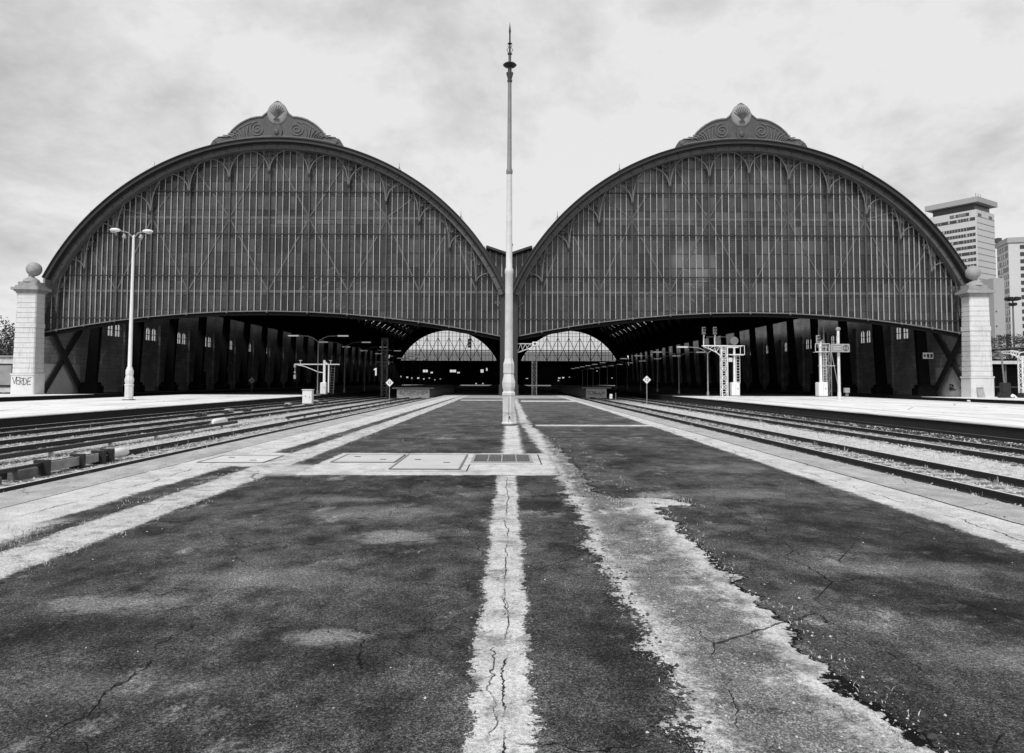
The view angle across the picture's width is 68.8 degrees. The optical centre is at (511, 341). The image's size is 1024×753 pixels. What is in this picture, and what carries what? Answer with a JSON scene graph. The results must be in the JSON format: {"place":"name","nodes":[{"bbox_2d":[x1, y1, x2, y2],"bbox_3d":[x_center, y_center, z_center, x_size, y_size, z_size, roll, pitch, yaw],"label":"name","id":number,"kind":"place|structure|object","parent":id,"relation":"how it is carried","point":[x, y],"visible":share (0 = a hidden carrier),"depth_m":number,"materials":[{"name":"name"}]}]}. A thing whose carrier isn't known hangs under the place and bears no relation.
{"place":"outdoors","nodes":[
{"label":"outdoors","id":0,"kind":"place"},
{"bbox_2d":[0,394,92,396],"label":"platform","id":1,"kind":"structure","parent":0,"point":[15,395],"depth_m":76.85,"materials":[{"name":"concrete"}]},
{"bbox_2d":[10,262,51,393],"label":"gate pier","id":2,"kind":"structure","parent":1,"relation":"on","point":[27,374],"depth_m":79.50,"materials":[{"name":"grey stone"}]},
{"bbox_2d":[0,394,315,418],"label":"platform","id":3,"kind":"structure","parent":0,"point":[14,409],"depth_m":49.43,"materials":[{"name":"concrete"}]},
{"bbox_2d":[110,228,152,399],"bbox_3d":[-29.582,-2.074,57.938,3.169,13.269,1.056,1,-3,-11],"label":"street lamp","id":4,"kind":"object","parent":3,"relation":"on","point":[129,384],"visible":0.98,"depth_m":57.88,"materials":[{"name":"white metal"}]},
{"bbox_2d":[0,385,401,397],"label":"platform under roof","id":5,"kind":"structure","parent":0,"point":[121,394],"depth_m":111.56,"materials":[{"name":"grey concrete"}]},
{"bbox_2d":[0,355,12,391],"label":"boundary building","id":6,"kind":"structure","parent":5,"relation":"on","point":[5,359],"depth_m":91.72,"materials":[{"name":"white paint"}]},
{"bbox_2d":[0,364,12,386],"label":"poster frame","id":7,"kind":"object","parent":6,"relation":"attached to","point":[5,375],"visible":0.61,"depth_m":91.47,"materials":[{"name":"black paint"}]},
{"bbox_2d":[43,278,388,393],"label":"side wall","id":8,"kind":"structure","parent":5,"relation":"on","point":[113,365],"depth_m":116.93,"materials":[{"name":"stone"}]},
{"bbox_2d":[108,326,113,335],"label":"window","id":9,"kind":"structure","parent":8,"relation":"in","point":[110,326],"depth_m":96.23,"materials":[{"name":"grey glass"}]},
{"bbox_2d":[115,325,120,336],"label":"window","id":10,"kind":"structure","parent":8,"relation":"in","point":[117,330],"depth_m":98.29,"materials":[{"name":"grey glass"}]},
{"bbox_2d":[202,372,205,383],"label":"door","id":11,"kind":"structure","parent":8,"relation":"in","point":[204,373],"depth_m":125.37,"materials":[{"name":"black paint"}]},
{"bbox_2d":[42,101,504,392],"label":"train shed","id":12,"kind":"structure","parent":5,"relation":"on","point":[278,216],"depth_m":82.70,"materials":[{"name":"metal"}]},
{"bbox_2d":[468,334,471,347],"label":"hanging signal","id":13,"kind":"object","parent":12,"relation":"hanging from","point":[469,342],"visible":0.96,"depth_m":83.99,"materials":[{"name":"black paint"}]},
{"bbox_2d":[0,386,483,486],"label":"track bed","id":14,"kind":"object","parent":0,"point":[147,441],"visible":0.25,"depth_m":28.14,"materials":[{"name":"grey gravel"}]},
{"bbox_2d":[0,447,128,483],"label":"conductor rail guard","id":15,"kind":"object","parent":14,"relation":"on","point":[40,467],"visible":1,"depth_m":16.64,"materials":[{"name":"white paint"}]},
{"bbox_2d":[0,421,237,459],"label":"conductor rail","id":16,"kind":"object","parent":14,"relation":"on","point":[50,451],"visible":0.94,"depth_m":22.60,"materials":[{"name":"metal"}]},
{"bbox_2d":[195,412,206,416],"bbox_3d":[-17.263,4.107,41.690,0.524,0.260,0.850,0,-3,0],"label":"point machine","id":17,"kind":"object","parent":14,"relation":"on","point":[201,414],"visible":0.93,"depth_m":41.36,"materials":[{"name":"black paint"}]},
{"bbox_2d":[211,417,227,423],"bbox_3d":[-13.356,3.692,34.195,0.285,0.350,1.621,0,-3,0],"label":"rail end cap","id":18,"kind":"object","parent":14,"relation":"on","point":[218,420],"visible":0.6,"depth_m":33.88,"materials":[{"name":"white paint"}]},
{"bbox_2d":[221,408,233,413],"bbox_3d":[-17.275,4.291,45.685,0.643,0.320,0.850,0,-3,0],"label":"point machine","id":19,"kind":"object","parent":14,"relation":"on","point":[229,411],"visible":0.93,"depth_m":45.40,"materials":[{"name":"grey metal"}]},
{"bbox_2d":[0,386,460,436],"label":"railway track","id":20,"kind":"structure","parent":14,"relation":"on","point":[105,421],"depth_m":37.18,"materials":[{"name":"metal"}]},
{"bbox_2d":[0,386,471,453],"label":"railway track","id":21,"kind":"structure","parent":14,"relation":"on","point":[134,430],"depth_m":30.50,"materials":[{"name":"metal"}]},
{"bbox_2d":[0,386,484,492],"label":"railway track","id":22,"kind":"structure","parent":14,"relation":"on","point":[134,451],"depth_m":23.27,"materials":[{"name":"metal"}]},
{"bbox_2d":[242,408,251,411],"bbox_3d":[-17.194,4.482,48.680,0.524,0.260,0.850,0,-3,0],"label":"point machine","id":23,"kind":"object","parent":14,"relation":"on","point":[246,409],"visible":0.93,"depth_m":48.34,"materials":[{"name":"black paint"}]},
{"bbox_2d":[283,403,291,406],"bbox_3d":[-17.225,4.925,57.669,0.683,0.340,0.850,0,-3,0],"label":"point machine","id":24,"kind":"object","parent":14,"relation":"on","point":[288,405],"visible":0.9,"depth_m":57.32,"materials":[{"name":"grey metal"}]},
{"bbox_2d":[302,389,313,404],"bbox_3d":[-17.029,4.712,62.463,0.900,1.360,0.700,0,-3,0],"label":"relay cabinet","id":25,"kind":"object","parent":14,"relation":"on","point":[307,396],"visible":0.94,"depth_m":62.18,"materials":[{"name":"white metal"}]},
{"bbox_2d":[285,397,408,419],"bbox_3d":[-11.473,5.174,60.760,0.180,0.250,46.000,0,-3,0],"label":"conductor rail","id":26,"kind":"object","parent":14,"relation":"on","point":[311,413],"visible":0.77,"depth_m":48.99,"materials":[{"name":"metal"}]},
{"bbox_2d":[377,338,393,396],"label":"lattice mast","id":27,"kind":"object","parent":14,"relation":"on","point":[382,362],"visible":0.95,"depth_m":95.69,"materials":[{"name":"black metal"}]},
{"bbox_2d":[386,379,392,399],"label":"diamond sign","id":28,"kind":"object","parent":14,"relation":"on","point":[389,382],"visible":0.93,"depth_m":78.76,"materials":[{"name":"grey metal"}]},
{"bbox_2d":[392,386,456,397],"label":"platform stub","id":29,"kind":"object","parent":14,"relation":"on","point":[420,391],"visible":0.99,"depth_m":88.77,"materials":[{"name":"concrete"}]},
{"bbox_2d":[0,405,1022,505],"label":"ballast stones","id":30,"kind":"object","parent":14,"relation":"on","point":[877,448],"visible":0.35,"depth_m":24.83,"materials":[{"name":"grey gravel"}]},
{"bbox_2d":[2,385,614,392],"bbox_3d":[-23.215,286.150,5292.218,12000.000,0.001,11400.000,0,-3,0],"label":"ground","id":31,"kind":"structure","parent":0,"point":[488,385],"depth_m":368.88,"materials":[{"name":"grey concrete"}]},
{"bbox_2d":[0,317,14,392],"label":"tree","id":32,"kind":"object","parent":31,"relation":"on","point":[5,351],"visible":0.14,"depth_m":110.70,"materials":[{"name":"grey plant"}]},
{"bbox_2d":[0,394,93,401],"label":"platform wall","id":33,"kind":"structure","parent":31,"relation":"on","point":[9,399],"depth_m":72.81,"materials":[{"name":"grey concrete"}]},
{"bbox_2d":[0,395,319,427],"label":"platform wall","id":34,"kind":"structure","parent":31,"relation":"on","point":[24,421],"depth_m":39.74,"materials":[{"name":"black concrete"}]},
{"bbox_2d":[673,396,1023,439],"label":"platform wall","id":35,"kind":"structure","parent":31,"relation":"on","point":[1000,431],"depth_m":35.10,"materials":[{"name":"grey concrete"}]},
{"bbox_2d":[925,193,997,280],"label":"tower block","id":36,"kind":"structure","parent":31,"relation":"on","point":[966,226],"depth_m":380.65,"materials":[{"name":"grey paint"}]},
{"bbox_2d":[922,397,1023,403],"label":"platform wall","id":37,"kind":"structure","parent":31,"relation":"on","point":[977,400],"depth_m":72.32,"materials":[{"name":"grey concrete"}]},
{"bbox_2d":[980,278,1006,358],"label":"annex building","id":38,"kind":"structure","parent":31,"relation":"on","point":[997,312],"depth_m":302.24,"materials":[{"name":"white concrete"}]},
{"bbox_2d":[991,334,1023,358],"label":"tree","id":39,"kind":"object","parent":31,"relation":"on","point":[1016,339],"visible":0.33,"depth_m":121.73,"materials":[{"name":"grey plant"}]},
{"bbox_2d":[995,237,1023,358],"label":"tower block","id":40,"kind":"structure","parent":31,"relation":"on","point":[1010,260],"depth_m":322.57,"materials":[{"name":"grey concrete"}]},
{"bbox_2d":[1004,297,1020,358],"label":"floodlight mast","id":41,"kind":"object","parent":31,"relation":"on","point":[1012,299],"visible":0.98,"depth_m":130.64,"materials":[{"name":"grey metal"}]},
{"bbox_2d":[207,385,459,398],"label":"platform under roof","id":42,"kind":"structure","parent":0,"point":[338,392],"depth_m":104.95,"materials":[{"name":"grey concrete"}]},
{"bbox_2d":[293,360,339,393],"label":"bracket signal","id":43,"kind":"object","parent":42,"relation":"on","point":[323,387],"visible":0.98,"depth_m":85.78,"materials":[{"name":"white paint"}]},
{"bbox_2d":[288,335,348,393],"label":"platform lamp","id":44,"kind":"object","parent":42,"relation":"on","point":[317,391],"visible":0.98,"depth_m":85.91,"materials":[{"name":"grey metal"}]},
{"bbox_2d":[319,341,370,391],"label":"platform lamp","id":45,"kind":"object","parent":42,"relation":"on","point":[344,354],"visible":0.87,"depth_m":99.90,"materials":[{"name":"grey metal"}]},
{"bbox_2d":[342,346,386,390],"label":"platform lamp","id":46,"kind":"object","parent":42,"relation":"on","point":[364,361],"visible":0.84,"depth_m":113.86,"materials":[{"name":"grey metal"}]},
{"bbox_2d":[360,350,400,389],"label":"platform lamp","id":47,"kind":"object","parent":42,"relation":"on","point":[380,364],"visible":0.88,"depth_m":127.84,"materials":[{"name":"grey metal"}]},
{"bbox_2d":[375,353,411,387],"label":"platform lamp","id":48,"kind":"object","parent":42,"relation":"on","point":[393,360],"visible":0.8,"depth_m":141.85,"materials":[{"name":"grey metal"}]},
{"bbox_2d":[388,356,420,386],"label":"platform lamp","id":49,"kind":"object","parent":42,"relation":"on","point":[403,366],"visible":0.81,"depth_m":155.82,"materials":[{"name":"grey metal"}]},
{"bbox_2d":[397,358,427,373],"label":"platform lamp","id":50,"kind":"object","parent":42,"relation":"on","point":[412,362],"visible":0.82,"depth_m":169.81,"materials":[{"name":"grey metal"}]},
{"bbox_2d":[0,424,936,730],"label":"dry grass","id":51,"kind":"structure","parent":0,"point":[338,448],"depth_m":7.66,"materials":[{"name":"plant"}]},
{"bbox_2d":[448,385,566,395],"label":"covered central platform","id":52,"kind":"structure","parent":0,"point":[494,390],"depth_m":111.43,"materials":[{"name":"grey concrete"}]},
{"bbox_2d":[388,365,628,384],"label":"concourse front","id":53,"kind":"object","parent":52,"relation":"on","point":[485,375],"visible":0.98,"depth_m":316.27,"materials":[{"name":"grey"}]},
{"bbox_2d":[484,243,533,395],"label":"valley infill","id":54,"kind":"object","parent":52,"relation":"on","point":[519,257],"visible":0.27,"depth_m":81.57,"materials":[{"name":"metal"}]},
{"bbox_2d":[0,395,1023,752],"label":"central platform","id":55,"kind":"structure","parent":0,"point":[242,617],"depth_m":5.34,"materials":[{"name":"asphalt"}]},
{"bbox_2d":[196,455,283,462],"bbox_3d":[-5.305,2.328,14.723,1.265,0.036,1.335,0,-3,0],"label":"access cover","id":56,"kind":"object","parent":55,"relation":"on","point":[243,459],"visible":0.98,"depth_m":14.62,"materials":[{"name":"white paint"}]},
{"bbox_2d":[331,454,405,462],"bbox_3d":[-2.831,2.346,14.934,1.235,0.038,1.535,0,-3,0],"label":"access cover","id":57,"kind":"object","parent":55,"relation":"on","point":[370,458],"visible":0.99,"depth_m":14.84,"materials":[{"name":"concrete"}]},
{"bbox_2d":[389,454,467,469],"bbox_3d":[-1.538,2.320,14.390,1.255,0.040,2.635,0,-3,0],"label":"access cover","id":58,"kind":"object","parent":55,"relation":"on","point":[432,462],"visible":0.98,"depth_m":14.14,"materials":[{"name":"concrete"}]},
{"bbox_2d":[471,454,532,462],"bbox_3d":[-0.196,2.351,14.945,1.180,0.046,1.510,0,-3,0],"label":"drain grate","id":59,"kind":"object","parent":55,"relation":"on","point":[502,458],"visible":1,"depth_m":14.86,"materials":[{"name":"grey metal"}]},
{"bbox_2d":[501,25,516,425],"bbox_3d":[-0.098,-4.299,26.719,0.554,14.550,0.554,0,-3,0],"label":"tall mast","id":60,"kind":"object","parent":55,"relation":"on","point":[508,386],"visible":1,"depth_m":26.48,"materials":[{"name":"white metal"}]},
{"bbox_2d":[16,436,1017,752],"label":"concrete crumbs","id":61,"kind":"object","parent":55,"relation":"on","point":[706,606],"visible":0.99,"depth_m":4.66,"materials":[{"name":"grey concrete"}]},
{"bbox_2d":[518,342,537,395],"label":"lattice gantry","id":62,"kind":"object","parent":55,"relation":"on","point":[534,344],"visible":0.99,"depth_m":81.75,"materials":[{"name":"grey metal"}]},
{"bbox_2d":[555,472,949,752],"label":"asphalt rubble","id":63,"kind":"object","parent":55,"relation":"on","point":[866,669],"visible":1,"depth_m":4.38,"materials":[{"name":"black asphalt"}]},
{"bbox_2d":[0,0,1023,358],"label":"sky","id":64,"kind":"structure","parent":0,"point":[924,97],"materials":[{"name":"white"}]},
{"bbox_2d":[551,385,815,399],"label":"platform under roof","id":65,"kind":"structure","parent":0,"point":[665,393],"depth_m":108.11,"materials":[{"name":"grey concrete"}]},
{"bbox_2d":[585,365,613,386],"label":"platform lamp","id":66,"kind":"object","parent":65,"relation":"on","point":[599,372],"visible":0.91,"depth_m":183.98,"materials":[{"name":"grey metal"}]},
{"bbox_2d":[592,364,622,386],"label":"platform lamp","id":67,"kind":"object","parent":65,"relation":"on","point":[607,370],"visible":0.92,"depth_m":169.72,"materials":[{"name":"grey metal"}]},
{"bbox_2d":[599,362,632,388],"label":"platform lamp","id":68,"kind":"object","parent":65,"relation":"on","point":[616,371],"visible":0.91,"depth_m":155.42,"materials":[{"name":"grey metal"}]},
{"bbox_2d":[609,360,645,389],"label":"platform lamp","id":69,"kind":"object","parent":65,"relation":"on","point":[627,370],"visible":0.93,"depth_m":141.15,"materials":[{"name":"grey metal"}]},
{"bbox_2d":[620,358,660,390],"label":"platform lamp","id":70,"kind":"object","parent":65,"relation":"on","point":[640,368],"visible":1,"depth_m":126.86,"materials":[{"name":"grey metal"}]},
{"bbox_2d":[634,355,680,391],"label":"platform lamp","id":71,"kind":"object","parent":65,"relation":"on","point":[657,367],"visible":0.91,"depth_m":112.58,"materials":[{"name":"grey metal"}]},
{"bbox_2d":[652,351,704,393],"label":"platform lamp","id":72,"kind":"object","parent":65,"relation":"on","point":[678,363],"visible":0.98,"depth_m":98.33,"materials":[{"name":"grey metal"}]},
{"bbox_2d":[676,346,738,395],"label":"platform lamp","id":73,"kind":"object","parent":65,"relation":"on","point":[707,360],"visible":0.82,"depth_m":84.03,"materials":[{"name":"grey metal"}]},
{"bbox_2d":[816,327,837,395],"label":"lattice mast","id":74,"kind":"object","parent":65,"relation":"on","point":[824,360],"visible":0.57,"depth_m":83.46,"materials":[{"name":"grey metal"}]},
{"bbox_2d":[532,386,1023,506],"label":"track bed","id":75,"kind":"object","parent":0,"point":[992,468],"visible":0.29,"depth_m":25.60,"materials":[{"name":"grey gravel"}]},
{"bbox_2d":[2,404,1023,494],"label":"track weeds","id":76,"kind":"object","parent":75,"relation":"on","point":[941,461],"visible":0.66,"depth_m":25.29,"materials":[{"name":"plant"}]},
{"bbox_2d":[560,385,610,397],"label":"platform stub","id":77,"kind":"object","parent":75,"relation":"on","point":[588,391],"visible":0.99,"depth_m":93.51,"materials":[{"name":"concrete"}]},
{"bbox_2d":[643,376,650,398],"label":"diamond sign","id":78,"kind":"object","parent":75,"relation":"on","point":[646,379],"visible":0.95,"depth_m":67.71,"materials":[{"name":"grey metal"}]},
{"bbox_2d":[530,386,1023,506],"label":"railway track","id":79,"kind":"structure","parent":75,"relation":"on","point":[1012,498],"depth_m":19.11,"materials":[{"name":"metal"}]},
{"bbox_2d":[542,386,1023,466],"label":"railway track","id":80,"kind":"structure","parent":75,"relation":"on","point":[964,451],"depth_m":28.31,"materials":[{"name":"metal"}]},
{"bbox_2d":[662,399,1023,443],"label":"conductor rail","id":81,"kind":"object","parent":75,"relation":"on","point":[974,436],"visible":0.94,"depth_m":32.46,"materials":[{"name":"metal"}]},
{"bbox_2d":[615,385,1017,399],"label":"platform under roof","id":82,"kind":"structure","parent":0,"point":[893,396],"depth_m":108.31,"materials":[{"name":"grey concrete"}]},
{"bbox_2d":[513,103,971,395],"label":"train shed","id":83,"kind":"structure","parent":82,"relation":"on","point":[740,217],"depth_m":82.91,"materials":[{"name":"metal"}]},
{"bbox_2d":[629,283,966,395],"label":"side wall","id":84,"kind":"structure","parent":82,"relation":"on","point":[900,358],"depth_m":117.45,"materials":[{"name":"stone"}]},
{"bbox_2d":[810,374,813,386],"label":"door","id":85,"kind":"structure","parent":84,"relation":"in","point":[811,375],"depth_m":125.98,"materials":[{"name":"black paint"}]},
{"bbox_2d":[895,328,899,338],"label":"window","id":86,"kind":"structure","parent":84,"relation":"in","point":[896,333],"depth_m":98.73,"materials":[{"name":"grey glass"}]},
{"bbox_2d":[902,328,907,338],"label":"window","id":87,"kind":"structure","parent":84,"relation":"in","point":[903,332],"depth_m":96.97,"materials":[{"name":"grey glass"}]},
{"bbox_2d":[923,353,944,358],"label":"wall sign","id":88,"kind":"object","parent":84,"relation":"attached to","point":[927,355],"visible":1,"depth_m":86.53,"materials":[{"name":"white metal"}]},
{"bbox_2d":[991,346,1023,392],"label":"platform canopy","id":89,"kind":"object","parent":82,"relation":"on","point":[1010,371],"visible":0.23,"depth_m":109.15,"materials":[{"name":"white metal"}]},
{"bbox_2d":[675,396,1023,427],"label":"platform","id":90,"kind":"structure","parent":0,"point":[1001,414],"depth_m":46.74,"materials":[{"name":"concrete"}]},
{"bbox_2d":[702,327,728,395],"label":"bracket signal","id":91,"kind":"object","parent":90,"relation":"on","point":[720,355],"visible":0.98,"depth_m":81.94,"materials":[{"name":"white paint"}]},
{"bbox_2d":[726,337,744,395],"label":"post signal","id":92,"kind":"object","parent":90,"relation":"on","point":[735,387],"visible":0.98,"depth_m":81.92,"materials":[{"name":"white paint"}]},
{"bbox_2d":[814,335,829,396],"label":"post signal","id":93,"kind":"object","parent":90,"relation":"on","point":[821,387],"visible":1,"depth_m":79.91,"materials":[{"name":"white paint"}]},
{"bbox_2d":[830,327,849,399],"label":"sign post","id":94,"kind":"object","parent":90,"relation":"on","point":[838,347],"visible":1,"depth_m":65.89,"materials":[{"name":"white metal"}]},
{"bbox_2d":[843,388,849,396],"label":"junction cabinet","id":95,"kind":"object","parent":90,"relation":"on","point":[846,391],"visible":1,"depth_m":79.86,"materials":[{"name":"grey metal"}]},
{"bbox_2d":[934,397,1023,400],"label":"platform","id":96,"kind":"structure","parent":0,"point":[997,398],"depth_m":73.89,"materials":[{"name":"concrete"}]},
{"bbox_2d":[955,266,994,396],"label":"gate pier","id":97,"kind":"structure","parent":96,"relation":"on","point":[974,294],"depth_m":79.92,"materials":[{"name":"grey stone"}]},
{"bbox_2d":[977,388,984,396],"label":"leaning board","id":98,"kind":"object","parent":96,"relation":"on","point":[980,391],"visible":1,"depth_m":79.12,"materials":[{"name":"grey stone"}]},
{"bbox_2d":[996,334,1012,397],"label":"bracket signal","id":99,"kind":"object","parent":96,"relation":"on","point":[1005,389],"visible":1,"depth_m":77.38,"materials":[{"name":"black paint"}]},
{"bbox_2d":[1002,350,1023,397],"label":"lattice gantry","id":100,"kind":"object","parent":96,"relation":"on","point":[1021,395],"visible":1,"depth_m":77.74,"materials":[{"name":"white metal"}]},
{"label":"outer track bed","id":101,"kind":"structure","parent":0,"visible":0},
{"bbox_2d":[249,377,254,391],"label":"diamond sign","id":102,"kind":"object","parent":101,"relation":"on","point":[251,380],"visible":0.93,"depth_m":105.64,"materials":[{"name":"black metal"}]}
]}

